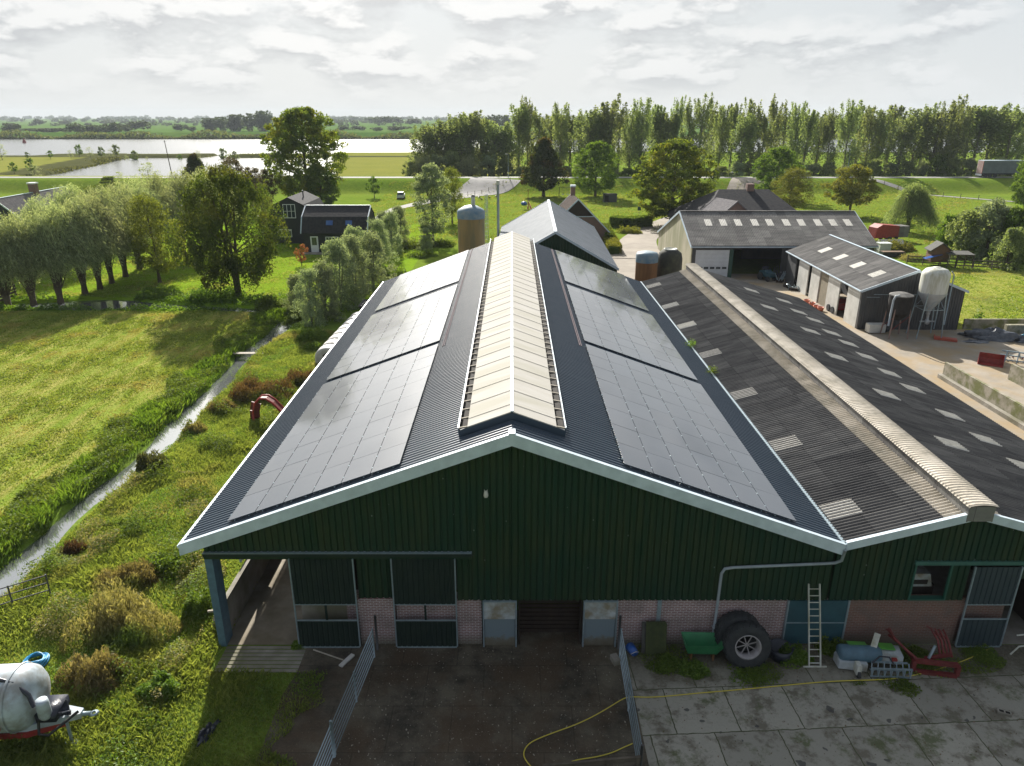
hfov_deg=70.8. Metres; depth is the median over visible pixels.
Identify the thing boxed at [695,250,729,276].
sectional door
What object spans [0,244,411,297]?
lawn grass
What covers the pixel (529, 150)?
poplar tree
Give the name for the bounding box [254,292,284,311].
green bush
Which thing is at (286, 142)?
lime tree
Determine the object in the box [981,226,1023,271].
willow bush
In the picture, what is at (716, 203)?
tiled barn
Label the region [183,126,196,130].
distant tree
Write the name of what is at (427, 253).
green bush
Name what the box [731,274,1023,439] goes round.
side yard
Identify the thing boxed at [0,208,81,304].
pollard willow
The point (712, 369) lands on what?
gutter weed
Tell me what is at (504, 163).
bank bush
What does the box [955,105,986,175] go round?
poplar tree
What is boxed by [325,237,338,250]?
window
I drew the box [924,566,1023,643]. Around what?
barn floor
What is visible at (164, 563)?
green bush
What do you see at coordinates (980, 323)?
concrete wall
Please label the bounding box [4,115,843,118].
distant woodland
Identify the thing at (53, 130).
distant tree
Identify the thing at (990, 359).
loader bucket
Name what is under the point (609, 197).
field shelter
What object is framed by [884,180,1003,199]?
wire fence
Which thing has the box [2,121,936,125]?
distant woodland
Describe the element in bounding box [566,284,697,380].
solar array
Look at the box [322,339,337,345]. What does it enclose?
calf hutch
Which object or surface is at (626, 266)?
farmyard paving
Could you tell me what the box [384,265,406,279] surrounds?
green bush
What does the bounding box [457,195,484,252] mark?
tall silo
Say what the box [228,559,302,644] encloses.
feed alley floor
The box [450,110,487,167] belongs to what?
willow tree
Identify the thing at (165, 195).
pollard willow
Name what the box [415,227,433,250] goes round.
osier bush
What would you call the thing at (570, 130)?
poplar tree
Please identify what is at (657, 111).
poplar tree
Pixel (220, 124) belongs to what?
distant tree
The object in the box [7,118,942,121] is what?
distant woodland
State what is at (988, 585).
sliding door
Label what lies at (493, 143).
willow tree
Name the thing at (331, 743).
yard gate
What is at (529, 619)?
board door
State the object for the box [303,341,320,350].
green bush
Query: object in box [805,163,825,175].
bank bush
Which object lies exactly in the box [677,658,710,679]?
green bush
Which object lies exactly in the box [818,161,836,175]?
bank bush
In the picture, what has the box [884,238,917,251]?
green bush
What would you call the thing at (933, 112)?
poplar tree
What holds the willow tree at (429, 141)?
on the ground at (352, 191)
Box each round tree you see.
[181,153,205,185]
[568,140,620,195]
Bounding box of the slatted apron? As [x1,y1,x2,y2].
[215,646,305,671]
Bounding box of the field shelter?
[602,193,617,201]
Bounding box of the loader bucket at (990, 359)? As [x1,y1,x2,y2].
[977,352,1004,367]
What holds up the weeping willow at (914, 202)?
on the ground at (352, 191)
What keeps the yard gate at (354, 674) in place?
attached to the gate post at (330, 722)
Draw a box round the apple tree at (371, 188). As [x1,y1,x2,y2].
[365,176,382,197]
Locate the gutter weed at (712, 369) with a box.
[705,365,716,373]
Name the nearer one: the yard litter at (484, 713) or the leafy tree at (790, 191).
the yard litter at (484, 713)
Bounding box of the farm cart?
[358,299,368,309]
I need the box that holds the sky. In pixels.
[0,0,1023,118]
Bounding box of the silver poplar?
[410,162,454,240]
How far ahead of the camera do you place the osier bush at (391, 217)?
103.00 m
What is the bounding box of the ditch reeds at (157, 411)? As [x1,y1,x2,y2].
[0,303,298,569]
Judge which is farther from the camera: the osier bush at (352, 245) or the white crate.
the osier bush at (352, 245)
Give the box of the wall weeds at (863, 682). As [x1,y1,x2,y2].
[637,643,1003,685]
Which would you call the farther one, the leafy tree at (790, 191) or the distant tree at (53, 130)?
the distant tree at (53, 130)
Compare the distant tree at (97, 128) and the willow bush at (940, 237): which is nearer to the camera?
the willow bush at (940, 237)
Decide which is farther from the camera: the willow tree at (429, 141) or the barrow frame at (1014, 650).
the willow tree at (429, 141)
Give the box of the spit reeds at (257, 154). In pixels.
[225,153,330,156]
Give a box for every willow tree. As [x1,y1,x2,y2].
[407,124,441,163]
[409,121,454,164]
[430,118,459,168]
[442,113,482,175]
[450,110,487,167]
[467,113,499,175]
[473,121,517,171]
[492,126,522,173]
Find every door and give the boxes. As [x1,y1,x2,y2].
[288,559,360,647]
[310,236,318,251]
[390,559,457,647]
[482,600,516,646]
[518,600,582,643]
[582,600,617,646]
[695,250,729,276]
[781,600,850,642]
[817,272,828,306]
[954,567,1023,646]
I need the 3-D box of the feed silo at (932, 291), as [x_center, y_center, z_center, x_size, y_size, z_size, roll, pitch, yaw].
[37.348,-7.199,64.100,2.553,6.305,2.357,0,20,0]
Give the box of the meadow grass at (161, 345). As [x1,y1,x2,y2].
[0,309,269,538]
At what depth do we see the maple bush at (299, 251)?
95.12 m
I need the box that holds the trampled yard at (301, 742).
[255,611,648,765]
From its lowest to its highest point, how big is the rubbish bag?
0.289 m
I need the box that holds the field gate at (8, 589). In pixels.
[0,574,51,604]
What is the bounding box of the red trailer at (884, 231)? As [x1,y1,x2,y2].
[868,223,909,238]
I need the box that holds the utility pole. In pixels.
[163,140,172,176]
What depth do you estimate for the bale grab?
25.70 m
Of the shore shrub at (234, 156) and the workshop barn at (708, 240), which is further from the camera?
the shore shrub at (234, 156)
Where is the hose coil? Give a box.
[22,652,49,666]
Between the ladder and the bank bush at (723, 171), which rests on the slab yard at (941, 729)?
the ladder
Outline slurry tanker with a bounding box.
[0,661,98,744]
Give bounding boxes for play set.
[521,189,531,208]
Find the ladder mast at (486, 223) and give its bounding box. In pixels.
[485,194,488,242]
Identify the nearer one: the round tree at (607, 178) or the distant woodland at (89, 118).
the round tree at (607, 178)
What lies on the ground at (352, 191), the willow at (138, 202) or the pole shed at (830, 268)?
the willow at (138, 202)
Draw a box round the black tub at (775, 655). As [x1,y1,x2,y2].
[769,638,795,663]
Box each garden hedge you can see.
[602,223,614,237]
[602,233,622,253]
[609,215,652,227]
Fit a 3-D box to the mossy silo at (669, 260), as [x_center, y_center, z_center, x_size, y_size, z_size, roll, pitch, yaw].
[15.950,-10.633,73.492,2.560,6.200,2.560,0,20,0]
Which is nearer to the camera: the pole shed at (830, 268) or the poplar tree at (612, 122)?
the pole shed at (830, 268)
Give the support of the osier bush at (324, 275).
on the ground at (352, 191)
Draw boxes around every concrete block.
[610,653,620,665]
[1004,324,1023,332]
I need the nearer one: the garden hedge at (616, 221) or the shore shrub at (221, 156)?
the garden hedge at (616, 221)
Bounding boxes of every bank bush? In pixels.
[401,160,419,175]
[407,155,431,174]
[428,153,449,174]
[443,150,462,175]
[456,154,485,175]
[476,155,501,175]
[493,158,514,175]
[507,166,524,175]
[562,166,573,175]
[606,163,626,175]
[619,168,635,175]
[711,165,730,175]
[725,161,744,175]
[741,161,757,175]
[745,164,780,175]
[793,161,805,175]
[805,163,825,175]
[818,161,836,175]
[836,163,849,175]
[865,158,891,175]
[881,162,901,175]
[896,160,917,175]
[912,158,931,175]
[917,154,949,175]
[938,156,965,175]
[956,157,977,175]
[995,156,1009,175]
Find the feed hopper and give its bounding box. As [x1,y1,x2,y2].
[911,566,933,593]
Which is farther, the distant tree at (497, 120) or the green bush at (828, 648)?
the distant tree at (497, 120)
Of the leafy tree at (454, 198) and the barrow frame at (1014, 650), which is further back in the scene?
the leafy tree at (454, 198)
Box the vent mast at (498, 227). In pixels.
[496,180,499,236]
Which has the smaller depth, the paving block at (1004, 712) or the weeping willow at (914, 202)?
the paving block at (1004, 712)
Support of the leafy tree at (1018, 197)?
on the ground at (352, 191)
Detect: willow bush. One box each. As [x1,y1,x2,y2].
[934,213,958,248]
[944,209,985,257]
[951,197,1017,261]
[969,199,1011,233]
[971,205,1023,263]
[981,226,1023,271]
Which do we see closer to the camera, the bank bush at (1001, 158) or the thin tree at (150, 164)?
the thin tree at (150, 164)
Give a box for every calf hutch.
[315,344,332,362]
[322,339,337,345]
[327,334,341,340]
[333,329,344,334]
[338,324,348,329]
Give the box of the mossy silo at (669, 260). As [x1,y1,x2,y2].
[657,247,681,276]
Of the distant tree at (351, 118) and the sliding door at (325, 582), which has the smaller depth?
the sliding door at (325, 582)
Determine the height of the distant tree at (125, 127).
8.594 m
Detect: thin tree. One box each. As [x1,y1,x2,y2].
[113,171,127,190]
[137,162,158,182]
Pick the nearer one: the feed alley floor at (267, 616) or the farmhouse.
the feed alley floor at (267, 616)
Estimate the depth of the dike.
673.52 m
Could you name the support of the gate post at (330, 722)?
on the trampled yard at (301, 742)
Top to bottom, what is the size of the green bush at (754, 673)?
0.356 m
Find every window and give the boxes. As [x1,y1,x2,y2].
[277,229,291,236]
[282,204,295,217]
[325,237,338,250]
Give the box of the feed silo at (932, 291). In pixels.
[906,266,954,338]
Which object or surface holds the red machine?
on the side yard at (925, 354)
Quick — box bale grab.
[885,626,961,678]
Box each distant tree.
[0,123,22,131]
[14,128,56,131]
[31,119,45,124]
[41,128,69,131]
[58,121,70,124]
[62,122,86,131]
[83,125,98,131]
[91,125,109,131]
[99,122,123,131]
[120,124,131,131]
[125,120,151,129]
[172,124,187,130]
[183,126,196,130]
[201,118,217,130]
[212,116,229,130]
[226,114,241,130]
[236,113,255,130]
[254,111,265,130]
[259,110,273,130]
[337,125,349,129]
[348,116,358,120]
[350,126,365,129]
[363,117,376,122]
[369,127,382,130]
[372,116,394,123]
[387,126,411,130]
[388,116,403,123]
[403,118,421,123]
[484,114,502,129]
[501,115,509,125]
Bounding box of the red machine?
[826,298,846,312]
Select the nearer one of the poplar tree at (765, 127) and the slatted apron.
the slatted apron
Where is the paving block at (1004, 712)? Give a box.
[997,708,1011,716]
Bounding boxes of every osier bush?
[279,272,305,314]
[288,267,329,328]
[301,258,345,321]
[319,237,370,311]
[333,231,373,302]
[342,225,374,281]
[354,230,397,288]
[363,217,399,266]
[375,209,396,240]
[380,209,403,253]
[389,204,413,241]
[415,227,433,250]
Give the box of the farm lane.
[375,178,520,217]
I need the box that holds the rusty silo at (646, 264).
[635,250,658,281]
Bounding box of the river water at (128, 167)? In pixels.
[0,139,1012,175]
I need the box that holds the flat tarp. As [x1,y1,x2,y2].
[963,339,988,343]
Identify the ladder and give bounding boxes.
[803,584,826,667]
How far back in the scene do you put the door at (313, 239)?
104.47 m
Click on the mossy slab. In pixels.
(654, 637)
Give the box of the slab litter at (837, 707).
[637,646,1022,765]
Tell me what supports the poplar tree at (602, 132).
on the ground at (352, 191)
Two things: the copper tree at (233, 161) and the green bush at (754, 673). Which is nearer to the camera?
the green bush at (754, 673)
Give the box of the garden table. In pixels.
[879,251,905,256]
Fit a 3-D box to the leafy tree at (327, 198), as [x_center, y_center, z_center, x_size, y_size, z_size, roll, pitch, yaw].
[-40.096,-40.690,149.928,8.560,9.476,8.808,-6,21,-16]
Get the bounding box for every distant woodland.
[0,116,835,119]
[0,116,947,120]
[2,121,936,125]
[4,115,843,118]
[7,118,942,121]
[99,119,900,122]
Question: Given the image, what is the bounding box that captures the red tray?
[934,334,957,341]
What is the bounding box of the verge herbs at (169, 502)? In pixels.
[0,341,296,765]
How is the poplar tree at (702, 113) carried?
on the ground at (352, 191)
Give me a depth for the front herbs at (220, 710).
23.62 m
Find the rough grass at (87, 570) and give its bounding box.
[0,329,335,765]
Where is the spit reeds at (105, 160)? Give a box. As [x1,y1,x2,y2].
[43,154,212,173]
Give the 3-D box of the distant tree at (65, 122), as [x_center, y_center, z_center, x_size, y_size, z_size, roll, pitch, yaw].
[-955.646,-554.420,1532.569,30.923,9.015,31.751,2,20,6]
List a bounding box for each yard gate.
[313,725,334,765]
[332,628,374,751]
[619,628,641,755]
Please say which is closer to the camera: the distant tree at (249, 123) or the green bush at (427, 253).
the green bush at (427, 253)
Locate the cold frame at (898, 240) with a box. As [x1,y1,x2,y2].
[877,239,903,244]
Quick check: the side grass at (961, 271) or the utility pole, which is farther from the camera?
the utility pole
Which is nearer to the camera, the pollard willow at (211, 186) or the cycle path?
the pollard willow at (211, 186)
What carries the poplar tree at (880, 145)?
on the ground at (352, 191)
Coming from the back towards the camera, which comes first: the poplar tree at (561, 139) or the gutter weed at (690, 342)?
the poplar tree at (561, 139)
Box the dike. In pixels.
[3,132,1016,136]
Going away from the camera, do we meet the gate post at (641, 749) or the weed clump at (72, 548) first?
the gate post at (641, 749)
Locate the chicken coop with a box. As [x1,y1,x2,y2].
[924,240,974,267]
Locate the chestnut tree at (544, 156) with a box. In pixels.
[518,137,569,195]
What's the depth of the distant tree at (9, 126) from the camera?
805.79 m
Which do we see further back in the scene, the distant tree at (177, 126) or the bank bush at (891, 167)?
the distant tree at (177, 126)
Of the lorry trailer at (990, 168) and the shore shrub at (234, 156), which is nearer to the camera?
the lorry trailer at (990, 168)
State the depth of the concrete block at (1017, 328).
65.81 m
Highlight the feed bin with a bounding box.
[880,291,913,338]
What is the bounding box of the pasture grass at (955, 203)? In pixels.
[371,181,1012,244]
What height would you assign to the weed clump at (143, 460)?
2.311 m
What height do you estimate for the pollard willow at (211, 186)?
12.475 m
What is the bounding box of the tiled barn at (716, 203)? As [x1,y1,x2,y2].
[701,197,747,209]
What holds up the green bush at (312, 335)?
on the ground at (352, 191)
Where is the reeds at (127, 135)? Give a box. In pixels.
[0,129,1018,138]
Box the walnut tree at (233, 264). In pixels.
[162,160,291,296]
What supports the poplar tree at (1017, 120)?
on the ground at (352, 191)
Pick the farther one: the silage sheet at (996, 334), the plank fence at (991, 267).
the plank fence at (991, 267)
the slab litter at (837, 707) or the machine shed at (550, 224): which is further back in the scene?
the machine shed at (550, 224)
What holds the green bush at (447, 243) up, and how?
on the ground at (352, 191)
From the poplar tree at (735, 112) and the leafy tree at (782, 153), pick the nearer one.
the leafy tree at (782, 153)
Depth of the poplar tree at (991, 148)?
217.29 m
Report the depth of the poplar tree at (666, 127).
227.04 m
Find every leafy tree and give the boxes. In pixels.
[251,192,272,222]
[300,165,340,204]
[440,165,465,222]
[749,145,805,192]
[769,166,815,208]
[819,164,882,209]
[1009,155,1023,205]
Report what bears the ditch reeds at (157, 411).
on the ground at (352, 191)
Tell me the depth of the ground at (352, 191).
81.28 m
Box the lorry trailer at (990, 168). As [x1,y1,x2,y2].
[975,160,1023,176]
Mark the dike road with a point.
(553, 177)
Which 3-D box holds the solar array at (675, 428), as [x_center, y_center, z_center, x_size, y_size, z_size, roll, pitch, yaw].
[6.918,1.434,31.465,6.623,0.091,13.800,19,19,-7]
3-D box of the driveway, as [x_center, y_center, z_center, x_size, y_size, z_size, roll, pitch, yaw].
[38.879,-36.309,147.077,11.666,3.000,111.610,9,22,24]
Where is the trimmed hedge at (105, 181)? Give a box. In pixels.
[72,176,115,196]
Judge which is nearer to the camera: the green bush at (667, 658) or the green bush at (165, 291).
the green bush at (667, 658)
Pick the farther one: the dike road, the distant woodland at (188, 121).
the distant woodland at (188, 121)
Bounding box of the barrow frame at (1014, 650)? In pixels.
[1010,634,1023,654]
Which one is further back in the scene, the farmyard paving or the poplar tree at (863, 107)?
the poplar tree at (863, 107)
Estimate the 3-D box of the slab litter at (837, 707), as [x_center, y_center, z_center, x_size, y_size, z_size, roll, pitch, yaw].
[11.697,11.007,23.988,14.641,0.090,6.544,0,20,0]
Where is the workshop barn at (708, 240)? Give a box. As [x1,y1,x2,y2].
[657,210,878,277]
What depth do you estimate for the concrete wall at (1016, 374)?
53.52 m
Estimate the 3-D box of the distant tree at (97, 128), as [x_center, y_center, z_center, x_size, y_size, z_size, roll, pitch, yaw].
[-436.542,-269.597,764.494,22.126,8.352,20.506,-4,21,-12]
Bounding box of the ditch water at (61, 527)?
[0,300,292,595]
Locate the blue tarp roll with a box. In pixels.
[923,254,942,258]
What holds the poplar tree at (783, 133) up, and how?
on the ground at (352, 191)
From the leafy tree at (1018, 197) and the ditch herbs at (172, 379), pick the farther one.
the leafy tree at (1018, 197)
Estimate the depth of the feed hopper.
26.91 m
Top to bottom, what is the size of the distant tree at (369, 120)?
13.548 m
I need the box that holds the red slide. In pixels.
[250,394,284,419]
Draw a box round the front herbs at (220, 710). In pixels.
[100,668,327,765]
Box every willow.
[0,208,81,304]
[0,211,51,306]
[15,193,50,229]
[25,200,106,303]
[45,183,87,215]
[54,190,123,294]
[68,187,147,289]
[84,184,144,283]
[101,175,160,276]
[117,173,178,268]
[122,192,187,282]
[135,169,191,260]
[158,166,220,254]
[188,166,245,236]
[881,181,944,234]
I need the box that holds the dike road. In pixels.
[0,177,1014,177]
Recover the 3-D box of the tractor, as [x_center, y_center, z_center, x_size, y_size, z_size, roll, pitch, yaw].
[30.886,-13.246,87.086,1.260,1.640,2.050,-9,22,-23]
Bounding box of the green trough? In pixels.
[681,632,722,660]
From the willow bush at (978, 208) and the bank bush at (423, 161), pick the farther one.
the bank bush at (423, 161)
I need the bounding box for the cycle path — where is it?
[869,178,1011,201]
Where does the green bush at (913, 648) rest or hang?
on the slab yard at (941, 729)
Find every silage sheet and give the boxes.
[957,327,1021,341]
[1016,336,1023,342]
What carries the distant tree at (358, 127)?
on the ground at (352, 191)
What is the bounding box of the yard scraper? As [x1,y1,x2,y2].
[313,649,354,666]
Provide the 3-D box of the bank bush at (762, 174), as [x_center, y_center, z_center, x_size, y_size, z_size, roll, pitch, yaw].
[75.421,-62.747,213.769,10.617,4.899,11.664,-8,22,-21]
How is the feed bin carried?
on the side yard at (925, 354)
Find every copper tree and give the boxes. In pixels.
[219,156,258,203]
[243,167,280,210]
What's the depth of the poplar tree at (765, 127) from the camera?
217.62 m
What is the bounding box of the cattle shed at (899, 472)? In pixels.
[641,263,1023,646]
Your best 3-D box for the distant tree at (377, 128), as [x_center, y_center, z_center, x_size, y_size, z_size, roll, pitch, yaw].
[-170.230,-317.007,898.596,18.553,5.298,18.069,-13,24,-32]
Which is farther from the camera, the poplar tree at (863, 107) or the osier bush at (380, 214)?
the poplar tree at (863, 107)
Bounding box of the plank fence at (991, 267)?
[906,255,1011,268]
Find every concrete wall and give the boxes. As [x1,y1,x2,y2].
[937,362,1023,429]
[962,319,1023,328]
[1008,364,1023,387]
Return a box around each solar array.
[228,344,437,520]
[326,284,457,380]
[375,250,468,310]
[555,250,648,310]
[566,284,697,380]
[586,344,795,521]
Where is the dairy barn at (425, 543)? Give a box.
[177,231,850,647]
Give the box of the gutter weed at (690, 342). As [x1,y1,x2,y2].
[685,338,696,348]
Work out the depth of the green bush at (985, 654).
26.50 m
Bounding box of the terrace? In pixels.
[299,252,351,254]
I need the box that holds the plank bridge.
[233,352,255,353]
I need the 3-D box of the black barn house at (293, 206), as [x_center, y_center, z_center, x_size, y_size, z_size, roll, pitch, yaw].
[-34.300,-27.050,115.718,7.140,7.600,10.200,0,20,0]
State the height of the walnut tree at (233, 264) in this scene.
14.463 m
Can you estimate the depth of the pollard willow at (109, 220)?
79.78 m
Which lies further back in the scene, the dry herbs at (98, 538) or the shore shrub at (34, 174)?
the shore shrub at (34, 174)
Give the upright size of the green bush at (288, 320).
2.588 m
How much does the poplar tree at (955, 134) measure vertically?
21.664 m
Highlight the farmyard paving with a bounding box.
[610,254,635,278]
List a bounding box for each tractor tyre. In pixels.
[714,610,759,651]
[721,620,771,668]
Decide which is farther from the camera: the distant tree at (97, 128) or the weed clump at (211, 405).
the distant tree at (97, 128)
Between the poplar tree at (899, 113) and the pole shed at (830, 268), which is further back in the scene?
the poplar tree at (899, 113)
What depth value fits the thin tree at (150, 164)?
172.79 m
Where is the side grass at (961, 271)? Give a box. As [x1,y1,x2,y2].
[909,264,1023,325]
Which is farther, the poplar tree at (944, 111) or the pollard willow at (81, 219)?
the poplar tree at (944, 111)
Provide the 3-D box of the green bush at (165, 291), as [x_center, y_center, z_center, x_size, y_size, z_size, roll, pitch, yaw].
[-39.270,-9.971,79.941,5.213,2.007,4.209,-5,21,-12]
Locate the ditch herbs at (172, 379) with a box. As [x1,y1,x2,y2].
[0,301,287,551]
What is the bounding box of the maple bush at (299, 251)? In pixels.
[294,243,308,265]
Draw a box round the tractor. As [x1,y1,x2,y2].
[757,266,776,281]
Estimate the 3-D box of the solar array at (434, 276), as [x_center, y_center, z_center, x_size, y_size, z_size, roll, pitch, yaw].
[-6.944,-8.507,58.282,6.623,0.090,12.800,-19,19,7]
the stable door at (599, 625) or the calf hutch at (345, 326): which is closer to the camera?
the stable door at (599, 625)
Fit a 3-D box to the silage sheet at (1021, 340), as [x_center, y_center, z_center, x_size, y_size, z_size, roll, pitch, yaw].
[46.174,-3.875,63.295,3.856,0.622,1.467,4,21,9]
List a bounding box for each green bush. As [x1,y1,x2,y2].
[131,667,184,703]
[133,283,182,302]
[146,548,203,579]
[176,283,247,306]
[180,584,212,620]
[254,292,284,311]
[281,305,301,325]
[290,640,303,649]
[296,323,329,342]
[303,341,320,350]
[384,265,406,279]
[398,237,435,250]
[405,249,437,258]
[433,238,455,247]
[614,225,642,233]
[646,651,684,675]
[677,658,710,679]
[725,660,778,688]
[776,640,815,669]
[812,635,846,657]
[874,674,921,697]
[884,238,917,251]
[891,643,951,677]
[959,644,1006,667]
[973,305,985,318]
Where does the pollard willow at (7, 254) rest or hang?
on the ground at (352, 191)
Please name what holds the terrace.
on the ground at (352, 191)
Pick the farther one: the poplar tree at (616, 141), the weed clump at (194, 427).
the poplar tree at (616, 141)
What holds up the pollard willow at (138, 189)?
on the ground at (352, 191)
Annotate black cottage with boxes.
[300,205,374,251]
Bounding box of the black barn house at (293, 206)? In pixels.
[267,190,323,243]
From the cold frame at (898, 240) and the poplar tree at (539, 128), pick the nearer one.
the cold frame at (898, 240)
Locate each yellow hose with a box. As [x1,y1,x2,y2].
[523,648,988,765]
[573,743,632,760]
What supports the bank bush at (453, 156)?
on the ground at (352, 191)
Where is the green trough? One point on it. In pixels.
(700, 643)
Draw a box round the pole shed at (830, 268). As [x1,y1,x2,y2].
[785,234,968,329]
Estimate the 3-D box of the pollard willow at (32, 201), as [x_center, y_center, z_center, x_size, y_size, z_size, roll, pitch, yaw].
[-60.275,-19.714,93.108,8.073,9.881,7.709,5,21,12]
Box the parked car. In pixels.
[397,192,404,198]
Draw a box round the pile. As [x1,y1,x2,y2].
[833,633,912,678]
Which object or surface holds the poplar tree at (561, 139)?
on the ground at (352, 191)
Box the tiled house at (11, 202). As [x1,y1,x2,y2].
[0,182,81,228]
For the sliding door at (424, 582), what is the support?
in the dairy barn at (425, 543)
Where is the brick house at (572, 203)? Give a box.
[559,185,610,240]
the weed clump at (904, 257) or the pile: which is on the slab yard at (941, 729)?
the pile
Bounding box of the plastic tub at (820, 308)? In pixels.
[817,306,823,310]
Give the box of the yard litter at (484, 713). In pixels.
[337,647,634,765]
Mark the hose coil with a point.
(45, 658)
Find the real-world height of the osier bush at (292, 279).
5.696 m
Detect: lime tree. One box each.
[259,106,348,196]
[625,138,719,219]
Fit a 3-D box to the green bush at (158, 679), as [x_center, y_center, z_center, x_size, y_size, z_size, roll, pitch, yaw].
[-12.214,10.365,24.795,1.847,0.898,1.124,0,20,0]
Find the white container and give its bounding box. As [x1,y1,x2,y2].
[875,242,892,252]
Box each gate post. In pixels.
[329,720,335,757]
[374,615,378,649]
[617,615,621,648]
[640,744,643,765]
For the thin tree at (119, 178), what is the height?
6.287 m
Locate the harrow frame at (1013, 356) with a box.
[1000,350,1023,363]
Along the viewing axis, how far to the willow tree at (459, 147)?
217.34 m
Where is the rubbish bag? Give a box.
[195,719,220,748]
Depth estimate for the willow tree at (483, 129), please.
222.85 m
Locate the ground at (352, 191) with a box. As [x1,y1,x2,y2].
[0,119,1023,765]
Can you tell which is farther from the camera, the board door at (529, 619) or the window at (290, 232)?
the window at (290, 232)
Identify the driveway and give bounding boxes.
[612,177,763,257]
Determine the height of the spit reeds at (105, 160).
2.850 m
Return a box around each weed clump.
[53,645,132,702]
[57,575,183,657]
[60,537,86,555]
[90,558,163,592]
[134,447,170,471]
[180,419,207,437]
[205,398,239,414]
[228,371,295,405]
[281,366,314,386]
[896,253,928,261]
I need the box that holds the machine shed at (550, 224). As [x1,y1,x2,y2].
[499,200,618,271]
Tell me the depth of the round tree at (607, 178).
174.04 m
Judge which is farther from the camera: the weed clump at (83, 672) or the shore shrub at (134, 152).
the shore shrub at (134, 152)
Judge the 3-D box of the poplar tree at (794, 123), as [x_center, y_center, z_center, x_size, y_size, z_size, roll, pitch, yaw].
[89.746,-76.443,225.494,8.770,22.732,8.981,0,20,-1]
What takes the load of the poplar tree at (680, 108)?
on the ground at (352, 191)
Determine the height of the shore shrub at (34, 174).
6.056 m
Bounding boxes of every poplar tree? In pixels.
[504,103,535,166]
[520,95,538,160]
[529,106,552,145]
[536,110,559,158]
[549,102,571,165]
[557,115,577,170]
[571,114,588,156]
[572,109,610,165]
[586,107,616,165]
[593,93,629,165]
[612,103,631,173]
[617,108,641,167]
[627,97,655,166]
[644,104,665,145]
[647,112,680,159]
[669,95,686,163]
[680,97,700,145]
[689,92,714,164]
[703,100,723,169]
[707,105,733,166]
[723,102,743,168]
[727,113,760,171]
[738,97,766,174]
[752,112,777,161]
[764,93,787,155]
[770,106,796,161]
[784,101,809,161]
[797,109,820,164]
[800,113,833,165]
[818,107,841,164]
[834,99,863,167]
[843,100,879,163]
[851,105,884,165]
[865,109,892,174]
[882,116,923,170]
[884,104,909,172]
[906,106,936,174]
[907,101,941,166]
[918,104,956,175]
[927,94,971,160]
[939,103,974,163]
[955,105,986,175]
[959,105,999,175]
[971,105,1012,159]
[988,102,1014,159]
[993,105,1023,159]
[1001,104,1023,159]
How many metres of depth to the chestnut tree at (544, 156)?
173.61 m
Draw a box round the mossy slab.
[641,621,666,655]
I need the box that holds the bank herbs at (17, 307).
[0,290,297,310]
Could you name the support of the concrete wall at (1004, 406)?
on the side yard at (925, 354)
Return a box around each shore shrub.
[7,162,17,173]
[24,158,35,172]
[27,164,41,175]
[45,150,53,157]
[74,144,82,156]
[97,147,104,155]
[112,144,119,154]
[130,150,139,159]
[219,148,226,158]
[230,151,238,158]
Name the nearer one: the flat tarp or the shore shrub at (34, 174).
the flat tarp
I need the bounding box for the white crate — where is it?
[865,323,889,332]
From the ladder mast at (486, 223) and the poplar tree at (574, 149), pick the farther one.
the poplar tree at (574, 149)
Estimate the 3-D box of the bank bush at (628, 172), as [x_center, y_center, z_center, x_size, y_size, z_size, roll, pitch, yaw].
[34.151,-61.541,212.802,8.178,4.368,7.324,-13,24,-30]
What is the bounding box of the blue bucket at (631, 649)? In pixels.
[625,642,637,656]
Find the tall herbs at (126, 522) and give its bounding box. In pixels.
[0,361,296,751]
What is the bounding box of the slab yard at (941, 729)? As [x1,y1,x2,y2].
[625,645,1023,765]
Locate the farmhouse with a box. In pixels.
[665,184,795,249]
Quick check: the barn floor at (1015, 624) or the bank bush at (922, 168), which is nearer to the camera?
the barn floor at (1015, 624)
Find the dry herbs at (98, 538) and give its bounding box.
[30,465,227,703]
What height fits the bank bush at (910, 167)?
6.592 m
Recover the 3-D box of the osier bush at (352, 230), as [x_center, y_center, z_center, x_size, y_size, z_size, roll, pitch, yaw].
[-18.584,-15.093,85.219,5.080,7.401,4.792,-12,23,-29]
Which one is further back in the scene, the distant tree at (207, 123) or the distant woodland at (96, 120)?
the distant woodland at (96, 120)
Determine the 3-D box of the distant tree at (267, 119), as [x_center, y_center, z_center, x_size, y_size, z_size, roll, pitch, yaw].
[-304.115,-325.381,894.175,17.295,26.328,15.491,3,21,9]
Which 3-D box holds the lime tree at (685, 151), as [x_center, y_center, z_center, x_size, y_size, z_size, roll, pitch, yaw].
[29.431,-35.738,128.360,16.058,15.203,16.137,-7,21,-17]
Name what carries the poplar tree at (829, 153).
on the ground at (352, 191)
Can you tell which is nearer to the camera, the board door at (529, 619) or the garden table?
the board door at (529, 619)
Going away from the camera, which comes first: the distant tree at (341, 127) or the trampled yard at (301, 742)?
the trampled yard at (301, 742)
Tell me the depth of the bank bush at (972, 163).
213.38 m
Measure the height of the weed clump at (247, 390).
1.702 m
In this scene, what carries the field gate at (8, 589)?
on the ground at (352, 191)

